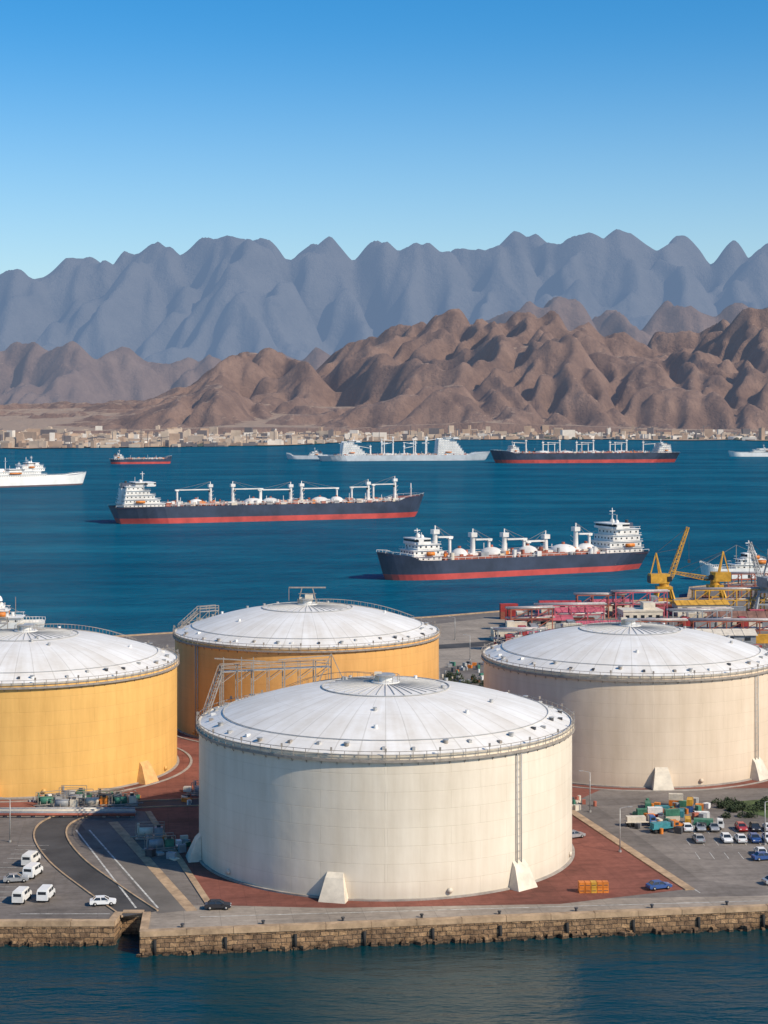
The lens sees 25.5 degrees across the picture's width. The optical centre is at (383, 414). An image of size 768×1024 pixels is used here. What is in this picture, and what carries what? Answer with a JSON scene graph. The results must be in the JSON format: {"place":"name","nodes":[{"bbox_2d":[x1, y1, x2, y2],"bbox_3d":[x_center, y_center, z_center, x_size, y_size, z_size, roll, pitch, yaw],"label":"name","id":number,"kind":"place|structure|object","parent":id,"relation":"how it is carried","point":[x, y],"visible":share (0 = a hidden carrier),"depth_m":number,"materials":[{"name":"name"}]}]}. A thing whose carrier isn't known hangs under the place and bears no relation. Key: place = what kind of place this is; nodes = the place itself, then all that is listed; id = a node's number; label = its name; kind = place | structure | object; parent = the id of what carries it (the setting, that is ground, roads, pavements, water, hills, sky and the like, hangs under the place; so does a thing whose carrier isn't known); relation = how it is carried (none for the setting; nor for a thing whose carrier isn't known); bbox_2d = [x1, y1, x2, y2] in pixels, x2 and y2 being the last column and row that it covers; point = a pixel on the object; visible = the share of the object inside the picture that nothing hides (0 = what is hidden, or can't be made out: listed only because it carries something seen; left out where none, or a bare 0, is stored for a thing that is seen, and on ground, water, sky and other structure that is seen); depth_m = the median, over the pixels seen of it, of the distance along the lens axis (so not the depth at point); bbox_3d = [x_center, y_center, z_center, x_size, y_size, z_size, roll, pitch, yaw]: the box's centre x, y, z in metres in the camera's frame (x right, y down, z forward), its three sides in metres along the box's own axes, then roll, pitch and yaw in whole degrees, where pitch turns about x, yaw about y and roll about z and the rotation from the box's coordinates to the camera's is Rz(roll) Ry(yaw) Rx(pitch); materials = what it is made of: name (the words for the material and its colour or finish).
{"place":"outdoors","nodes":[
{"label":"outdoors","id":0,"kind":"place"},
{"bbox_2d":[35,799,198,916],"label":"access road asphalt","id":1,"kind":"structure","parent":0,"point":[58,851],"depth_m":266.47,"materials":[{"name":"grey asphalt"}]},
{"bbox_2d":[79,792,113,806],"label":"pump skid","id":2,"kind":"object","parent":1,"relation":"on","point":[91,801],"visible":0.99,"depth_m":302.94,"materials":[{"name":"metal"}]},
{"bbox_2d":[107,790,142,806],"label":"pump skid","id":3,"kind":"object","parent":1,"relation":"on","point":[130,800],"visible":1,"depth_m":303.80,"materials":[{"name":"metal"}]},
{"bbox_2d":[80,821,184,912],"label":"service road","id":4,"kind":"structure","parent":0,"point":[153,887],"depth_m":262.34,"materials":[{"name":"grey asphalt"}]},
{"bbox_2d":[0,439,767,1023],"bbox_3d":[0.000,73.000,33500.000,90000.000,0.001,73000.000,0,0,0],"label":"sea water","id":5,"kind":"structure","parent":0,"point":[74,555],"depth_m":736.50,"materials":[{"name":"blue liquid"}]},
{"bbox_2d":[0,596,45,628],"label":"motor yacht","id":6,"kind":"object","parent":5,"relation":"on","point":[14,619],"visible":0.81,"depth_m":557.86,"materials":[{"name":"white paint"}]},
{"bbox_2d":[0,459,85,487],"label":"passenger ship","id":7,"kind":"object","parent":5,"relation":"on","point":[28,474],"visible":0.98,"depth_m":1732.82,"materials":[{"name":"paint"}]},
{"bbox_2d":[109,452,171,463],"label":"coaster ship","id":8,"kind":"object","parent":5,"relation":"on","point":[118,458],"visible":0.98,"depth_m":2536.85,"materials":[{"name":"red paint"}]},
{"bbox_2d":[108,472,423,523],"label":"tanker ship","id":9,"kind":"object","parent":5,"relation":"on","point":[137,503],"visible":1,"depth_m":1169.06,"materials":[{"name":"red paint"}]},
{"bbox_2d":[286,450,321,458],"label":"cargo ship","id":10,"kind":"object","parent":5,"relation":"on","point":[312,455],"visible":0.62,"depth_m":2811.53,"materials":[{"name":"grey paint"}]},
{"bbox_2d":[317,432,489,460],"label":"cargo ship","id":11,"kind":"object","parent":5,"relation":"on","point":[447,448],"visible":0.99,"depth_m":2718.54,"materials":[{"name":"grey paint"}]},
{"bbox_2d":[376,508,648,579],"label":"tanker ship","id":12,"kind":"object","parent":5,"relation":"on","point":[612,545],"visible":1,"depth_m":774.28,"materials":[{"name":"red paint"}]},
{"bbox_2d":[490,439,678,462],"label":"tanker ship","id":13,"kind":"object","parent":5,"relation":"on","point":[661,452],"visible":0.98,"depth_m":2596.22,"materials":[{"name":"red paint"}]},
{"bbox_2d":[699,540,767,579],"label":"motor yacht","id":14,"kind":"object","parent":5,"relation":"on","point":[741,564],"visible":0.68,"depth_m":752.50,"materials":[{"name":"white paint"}]},
{"bbox_2d":[728,447,767,456],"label":"passenger ship","id":15,"kind":"object","parent":5,"relation":"on","point":[760,452],"visible":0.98,"depth_m":2982.21,"materials":[{"name":"white paint"}]},
{"bbox_2d":[0,229,767,363],"bbox_3d":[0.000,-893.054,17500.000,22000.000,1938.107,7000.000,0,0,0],"label":"mountains","id":16,"kind":"structure","parent":0,"point":[220,298],"depth_m":16299.12,"materials":[{"name":"grey stone"}]},
{"bbox_2d":[0,307,767,433],"bbox_3d":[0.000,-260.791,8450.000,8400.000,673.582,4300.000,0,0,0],"label":"foothill mountains","id":17,"kind":"structure","parent":0,"point":[517,372],"depth_m":7188.03,"materials":[{"name":"brown stone"}]},
{"bbox_2d":[0,582,767,928],"bbox_3d":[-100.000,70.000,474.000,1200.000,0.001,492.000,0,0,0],"label":"ground","id":18,"kind":"structure","parent":0,"point":[70,900],"depth_m":274.51,"materials":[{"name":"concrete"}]},
{"bbox_2d":[3,873,28,882],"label":"parked car","id":19,"kind":"object","parent":18,"relation":"on","point":[9,877],"visible":1,"depth_m":254.24,"materials":[{"name":"silver metal"}]},
{"bbox_2d":[12,886,31,903],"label":"parked van","id":20,"kind":"object","parent":18,"relation":"on","point":[21,894],"visible":1,"depth_m":243.04,"materials":[{"name":"white paint"}]},
{"bbox_2d":[21,850,40,865],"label":"parked van","id":21,"kind":"object","parent":18,"relation":"on","point":[28,856],"visible":0.86,"depth_m":263.39,"materials":[{"name":"white paint"}]},
{"bbox_2d":[22,862,42,878],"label":"parked van","id":22,"kind":"object","parent":18,"relation":"on","point":[32,869],"visible":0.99,"depth_m":256.50,"materials":[{"name":"white paint"}]},
{"bbox_2d":[36,884,54,901],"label":"parked van","id":23,"kind":"object","parent":18,"relation":"on","point":[45,892],"visible":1,"depth_m":243.91,"materials":[{"name":"white paint"}]},
{"bbox_2d":[0,807,135,816],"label":"pipeline","id":24,"kind":"object","parent":18,"relation":"on","point":[67,811],"visible":1,"depth_m":296.67,"materials":[{"name":"metal"}]},
{"bbox_2d":[0,617,179,798],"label":"oil storage tank","id":25,"kind":"object","parent":18,"relation":"on","point":[92,710],"visible":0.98,"depth_m":318.00,"materials":[{"name":"metal"}]},
{"bbox_2d":[0,747,192,802],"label":"tank pad kerb","id":26,"kind":"structure","parent":18,"relation":"on","point":[190,763],"depth_m":325.84,"materials":[{"name":"concrete"}]},
{"bbox_2d":[89,895,115,906],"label":"parked car","id":27,"kind":"object","parent":18,"relation":"on","point":[95,900],"visible":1,"depth_m":242.25,"materials":[{"name":"white paint"}]},
{"bbox_2d":[33,798,198,916],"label":"access road kerb","id":28,"kind":"structure","parent":18,"relation":"on","point":[95,868],"depth_m":267.52,"materials":[{"name":"beige concrete"}]},
{"bbox_2d":[130,821,166,839],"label":"pump skid","id":29,"kind":"object","parent":18,"relation":"on","point":[143,831],"visible":0.9,"depth_m":280.68,"materials":[{"name":"metal"}]},
{"bbox_2d":[109,821,196,910],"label":"footpath","id":30,"kind":"structure","parent":18,"relation":"on","point":[167,883],"depth_m":261.74,"materials":[{"name":"beige concrete"}]},
{"bbox_2d":[141,832,177,850],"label":"pump skid","id":31,"kind":"object","parent":18,"relation":"on","point":[167,844],"visible":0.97,"depth_m":273.10,"materials":[{"name":"metal"}]},
{"bbox_2d":[145,811,214,908],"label":"diagonal kerb","id":32,"kind":"structure","parent":18,"relation":"on","point":[191,876],"depth_m":259.55,"materials":[{"name":"beige concrete"}]},
{"bbox_2d":[28,661,710,860],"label":"yard clutter","id":33,"kind":"object","parent":18,"relation":"on","point":[183,842],"visible":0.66,"depth_m":300.83,"materials":[{"name":"green paint"}]},
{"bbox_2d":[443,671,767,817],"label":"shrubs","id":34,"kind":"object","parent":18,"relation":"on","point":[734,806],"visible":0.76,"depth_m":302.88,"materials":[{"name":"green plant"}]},
{"bbox_2d":[610,589,669,618],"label":"pipe rack","id":35,"kind":"object","parent":18,"relation":"on","point":[664,603],"visible":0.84,"depth_m":584.91,"materials":[{"name":"metal"}]},
{"bbox_2d":[635,618,687,627],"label":"pipe rack","id":36,"kind":"object","parent":18,"relation":"on","point":[665,620],"visible":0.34,"depth_m":527.21,"materials":[{"name":"metal"}]},
{"bbox_2d":[647,527,689,603],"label":"harbour crane","id":37,"kind":"object","parent":18,"relation":"on","point":[662,580],"visible":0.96,"depth_m":615.72,"materials":[{"name":"yellow paint"}]},
{"bbox_2d":[666,607,733,626],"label":"pipe rack","id":38,"kind":"object","parent":18,"relation":"on","point":[700,610],"visible":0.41,"depth_m":547.38,"materials":[{"name":"metal"}]},
{"bbox_2d":[672,551,731,605],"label":"harbour crane","id":39,"kind":"object","parent":18,"relation":"on","point":[715,578],"visible":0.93,"depth_m":621.66,"materials":[{"name":"yellow paint"}]},
{"bbox_2d":[688,618,767,633],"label":"pipe rack","id":40,"kind":"object","parent":18,"relation":"on","point":[740,620],"visible":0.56,"depth_m":527.31,"materials":[{"name":"metal"}]},
{"bbox_2d":[690,587,767,610],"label":"pipe rack","id":41,"kind":"object","parent":18,"relation":"on","point":[733,589],"visible":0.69,"depth_m":602.39,"materials":[{"name":"metal"}]},
{"bbox_2d":[703,611,767,626],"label":"warehouse","id":42,"kind":"structure","parent":18,"relation":"on","point":[754,614],"depth_m":555.11,"materials":[{"name":"beige paint"}]},
{"bbox_2d":[723,571,767,600],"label":"pipe rack","id":43,"kind":"object","parent":18,"relation":"on","point":[741,584],"visible":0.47,"depth_m":640.85,"materials":[{"name":"metal"}]},
{"bbox_2d":[748,542,767,608],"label":"harbour crane","id":44,"kind":"object","parent":18,"relation":"on","point":[762,582],"visible":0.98,"depth_m":604.41,"materials":[{"name":"grey paint"}]},
{"bbox_2d":[756,634,767,642],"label":"shipping container","id":45,"kind":"object","parent":18,"relation":"on","point":[761,638],"visible":0.62,"depth_m":520.87,"materials":[{"name":"yellow metal"}]},
{"bbox_2d":[0,296,767,404],"bbox_3d":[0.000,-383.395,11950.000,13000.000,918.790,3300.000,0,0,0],"label":"mountains","id":46,"kind":"structure","parent":0,"point":[35,372],"depth_m":11342.36,"materials":[{"name":"brown stone"}]},
{"bbox_2d":[0,911,767,956],"bbox_3d":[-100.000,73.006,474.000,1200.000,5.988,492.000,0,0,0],"label":"quay wall","id":47,"kind":"structure","parent":0,"point":[283,941],"depth_m":234.59,"materials":[{"name":"stone"}]},
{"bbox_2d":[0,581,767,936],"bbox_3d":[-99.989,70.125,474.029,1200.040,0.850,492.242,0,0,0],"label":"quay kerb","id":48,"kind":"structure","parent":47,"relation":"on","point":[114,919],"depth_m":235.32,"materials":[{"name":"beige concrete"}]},
{"bbox_2d":[153,914,764,954],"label":"quay fenders","id":49,"kind":"object","parent":47,"relation":"attached to","point":[432,934],"visible":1,"depth_m":234.99,"materials":[{"name":"rubber"}]},
{"bbox_2d":[0,731,767,907],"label":"red paving","id":50,"kind":"structure","parent":0,"point":[598,856],"depth_m":260.08,"materials":[{"name":"red brick"}]},
{"bbox_2d":[33,790,63,806],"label":"pump skid","id":51,"kind":"object","parent":50,"relation":"on","point":[46,801],"visible":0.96,"depth_m":303.61,"materials":[{"name":"metal"}]},
{"bbox_2d":[52,794,78,806],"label":"pump skid","id":52,"kind":"object","parent":50,"relation":"on","point":[74,801],"visible":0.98,"depth_m":301.40,"materials":[{"name":"metal"}]},
{"bbox_2d":[59,785,86,798],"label":"pump skid","id":53,"kind":"object","parent":50,"relation":"on","point":[62,787],"visible":0.48,"depth_m":308.72,"materials":[{"name":"metal"}]},
{"bbox_2d":[66,789,93,805],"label":"pump skid","id":54,"kind":"object","parent":50,"relation":"on","point":[80,797],"visible":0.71,"depth_m":305.45,"materials":[{"name":"metal"}]},
{"bbox_2d":[96,788,123,801],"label":"pump skid","id":55,"kind":"object","parent":50,"relation":"on","point":[99,790],"visible":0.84,"depth_m":306.33,"materials":[{"name":"metal"}]},
{"bbox_2d":[186,780,198,795],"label":"pump skid","id":56,"kind":"object","parent":50,"relation":"on","point":[195,790],"visible":0.45,"depth_m":312.61,"materials":[{"name":"metal"}]},
{"bbox_2d":[173,587,440,738],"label":"oil storage tank","id":57,"kind":"object","parent":50,"relation":"on","point":[364,640],"visible":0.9,"depth_m":368.11,"materials":[{"name":"metal"}]},
{"bbox_2d":[186,653,574,903],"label":"oil storage tank","id":58,"kind":"object","parent":50,"relation":"on","point":[383,786],"visible":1,"depth_m":250.90,"materials":[{"name":"white metal"}]},
{"bbox_2d":[578,880,608,892],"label":"orange cable crates","id":59,"kind":"object","parent":50,"relation":"on","point":[593,886],"visible":1,"depth_m":248.88,"materials":[{"name":"paint"}]},
{"bbox_2d":[481,617,767,789],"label":"oil storage tank","id":60,"kind":"object","parent":50,"relation":"on","point":[657,706],"visible":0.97,"depth_m":322.75,"materials":[{"name":"white metal"}]},
{"bbox_2d":[572,809,693,889],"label":"diagonal kerb","id":61,"kind":"structure","parent":50,"relation":"on","point":[642,858],"depth_m":270.98,"materials":[{"name":"beige concrete"}]},
{"bbox_2d":[645,879,672,890],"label":"parked car","id":62,"kind":"object","parent":50,"relation":"on","point":[654,885],"visible":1,"depth_m":250.49,"materials":[{"name":"blue metal"}]},
{"bbox_2d":[572,779,767,791],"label":"tank pad kerb","id":63,"kind":"structure","parent":50,"relation":"on","point":[672,790],"depth_m":317.18,"materials":[{"name":"concrete"}]},
{"bbox_2d":[0,0,767,278],"label":"sky","id":64,"kind":"structure","parent":0,"point":[130,126],"materials":[{"name":"blue"}]},
{"bbox_2d":[12,434,767,447],"bbox_3d":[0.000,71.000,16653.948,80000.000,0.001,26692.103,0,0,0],"label":"desert plain","id":65,"kind":"structure","parent":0,"point":[412,440],"depth_m":4926.64,"materials":[{"name":"beige sand"}]},
{"bbox_2d":[0,425,767,447],"bbox_3d":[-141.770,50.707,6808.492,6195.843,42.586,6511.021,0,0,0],"label":"distant town","id":66,"kind":"object","parent":65,"relation":"on","point":[48,437],"visible":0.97,"depth_m":4761.18},
{"bbox_2d":[90,433,767,447],"bbox_3d":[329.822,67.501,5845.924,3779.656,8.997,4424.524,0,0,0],"label":"distant trees","id":67,"kind":"object","parent":65,"relation":"on","point":[547,437],"visible":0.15,"depth_m":5003.00,"materials":[{"name":"green plant"}]},
{"bbox_2d":[164,614,617,679],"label":"back quay paving","id":68,"kind":"structure","parent":0,"point":[477,630],"depth_m":534.79,"materials":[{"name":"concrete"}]},
{"bbox_2d":[490,620,517,640],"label":"port office building","id":69,"kind":"structure","parent":68,"relation":"on","point":[509,623],"depth_m":527.48,"materials":[{"name":"beige paint"}]},
{"bbox_2d":[493,627,546,642],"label":"pipe rack","id":70,"kind":"object","parent":68,"relation":"on","point":[503,629],"visible":0.53,"depth_m":504.65,"materials":[{"name":"grey metal"}]},
{"bbox_2d":[505,605,554,628],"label":"pipe rack","id":71,"kind":"object","parent":68,"relation":"on","point":[528,608],"visible":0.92,"depth_m":552.11,"materials":[{"name":"metal"}]},
{"bbox_2d":[519,615,573,628],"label":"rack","id":72,"kind":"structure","parent":68,"relation":"on","point":[558,619],"depth_m":554.74,"materials":[{"name":"red metal"}]},
{"bbox_2d":[538,600,580,612],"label":"warehouse","id":73,"kind":"structure","parent":68,"relation":"on","point":[550,601],"depth_m":602.98,"materials":[{"name":"beige paint"}]},
{"bbox_2d":[533,602,606,620],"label":"pipe rack","id":74,"kind":"object","parent":68,"relation":"on","point":[585,604],"visible":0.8,"depth_m":562.58,"materials":[{"name":"metal"}]},
{"bbox_2d":[553,606,605,620],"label":"warehouse","id":75,"kind":"structure","parent":68,"relation":"on","point":[576,609],"depth_m":577.72,"materials":[{"name":"red paint"}]},
{"bbox_2d":[573,592,626,618],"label":"pipe rack","id":76,"kind":"object","parent":68,"relation":"on","point":[593,594],"visible":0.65,"depth_m":584.53,"materials":[{"name":"metal"}]},
{"bbox_2d":[586,599,631,615],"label":"warehouse","id":77,"kind":"structure","parent":68,"relation":"on","point":[610,601],"depth_m":595.26,"materials":[{"name":"beige paint"}]},
{"bbox_2d":[148,895,767,928],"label":"quay apron","id":78,"kind":"object","parent":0,"point":[227,917],"visible":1,"depth_m":239.66,"materials":[{"name":"concrete"}]},
{"bbox_2d":[204,899,230,909],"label":"parked car","id":79,"kind":"object","parent":78,"relation":"on","point":[210,904],"visible":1,"depth_m":240.23,"materials":[{"name":"grey paint"}]},
{"bbox_2d":[180,901,728,927],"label":"mooring bollards","id":80,"kind":"object","parent":78,"relation":"on","point":[422,914],"visible":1,"depth_m":236.69,"materials":[{"name":"metal"}]},
{"bbox_2d":[439,641,499,648],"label":"back road asphalt","id":81,"kind":"structure","parent":0,"point":[462,645],"depth_m":516.17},
{"bbox_2d":[576,620,620,624],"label":"warehouse","id":82,"kind":"structure","parent":81,"relation":"on","point":[590,622],"depth_m":547.23,"materials":[{"name":"red paint"}]},
{"bbox_2d":[617,601,663,623],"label":"port office building","id":83,"kind":"structure","parent":81,"relation":"on","point":[645,609],"depth_m":549.98,"materials":[{"name":"beige paint"}]},
{"bbox_2d":[597,804,767,888],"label":"lot paving","id":84,"kind":"structure","parent":0,"point":[735,868],"depth_m":272.58,"materials":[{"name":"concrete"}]},
{"bbox_2d":[624,814,656,826],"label":"flatbed truck","id":85,"kind":"object","parent":84,"relation":"on","point":[630,820],"visible":0.82,"depth_m":288.95,"materials":[{"name":"metal"}]},
{"bbox_2d":[648,819,679,833],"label":"flatbed truck","id":86,"kind":"object","parent":84,"relation":"on","point":[654,827],"visible":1,"depth_m":284.87,"materials":[{"name":"metal"}]},
{"bbox_2d":[664,815,679,821],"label":"shipping container","id":87,"kind":"object","parent":84,"relation":"on","point":[677,818],"visible":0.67,"depth_m":291.95,"materials":[{"name":"beige metal"}]},
{"bbox_2d":[664,808,679,815],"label":"shipping container","id":88,"kind":"object","parent":87,"relation":"on","point":[672,812],"visible":1,"depth_m":291.95,"materials":[{"name":"green metal"}]},
{"bbox_2d":[669,800,678,805],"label":"shipping container","id":89,"kind":"object","parent":84,"relation":"on","point":[670,802],"visible":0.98,"depth_m":303.97,"materials":[{"name":"orange metal"}]},
{"bbox_2d":[669,793,682,799],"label":"shipping container","id":90,"kind":"object","parent":89,"relation":"on","point":[675,796],"visible":1,"depth_m":303.89,"materials":[{"name":"white metal"}]},
{"bbox_2d":[692,833,704,842],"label":"parked car","id":91,"kind":"object","parent":84,"relation":"on","point":[698,837],"visible":1,"depth_m":277.73,"materials":[{"name":"silver metal"}]},
{"bbox_2d":[692,817,723,829],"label":"flatbed truck","id":92,"kind":"object","parent":84,"relation":"on","point":[719,821],"visible":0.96,"depth_m":286.88,"materials":[{"name":"metal"}]},
{"bbox_2d":[720,832,732,842],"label":"parked car","id":93,"kind":"object","parent":84,"relation":"on","point":[725,837],"visible":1,"depth_m":278.38,"materials":[{"name":"white metal"}]},
{"bbox_2d":[734,833,746,842],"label":"parked car","id":94,"kind":"object","parent":84,"relation":"on","point":[741,837],"visible":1,"depth_m":277.74,"materials":[{"name":"white metal"}]},
{"bbox_2d":[734,821,747,831],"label":"parked car","id":95,"kind":"object","parent":84,"relation":"on","point":[740,825],"visible":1,"depth_m":285.87,"materials":[{"name":"red metal"}]},
{"bbox_2d":[747,832,761,842],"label":"parked car","id":96,"kind":"object","parent":84,"relation":"on","point":[753,836],"visible":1,"depth_m":278.37,"materials":[{"name":"blue metal"}]},
{"bbox_2d":[749,821,760,831],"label":"parked car","id":97,"kind":"object","parent":84,"relation":"on","point":[754,825],"visible":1,"depth_m":285.74,"materials":[{"name":"black metal"}]},
{"bbox_2d":[751,851,767,860],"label":"parked car","id":98,"kind":"object","parent":84,"relation":"on","point":[758,855],"visible":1,"depth_m":266.74,"materials":[{"name":"blue metal"}]},
{"bbox_2d":[670,599,729,616],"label":"warehouse","id":99,"kind":"structure","parent":0,"point":[697,603],"depth_m":591.67,"materials":[{"name":"beige paint"}]},
{"bbox_2d":[697,628,757,643],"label":"warehouse","id":100,"kind":"structure","parent":0,"point":[748,635],"depth_m":513.90,"materials":[{"name":"grey paint"}]},
{"bbox_2d":[742,799,767,817],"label":"lawn","id":101,"kind":"structure","parent":0,"point":[759,812],"depth_m":302.33,"materials":[{"name":"green plant"}]},
{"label":"shipping container","id":102,"kind":"object","parent":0,"visible":0},
{"bbox_2d":[647,806,662,813],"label":"shipping container","id":103,"kind":"object","parent":102,"relation":"on","point":[656,810],"visible":0.98,"depth_m":293.33,"materials":[{"name":"white metal"}]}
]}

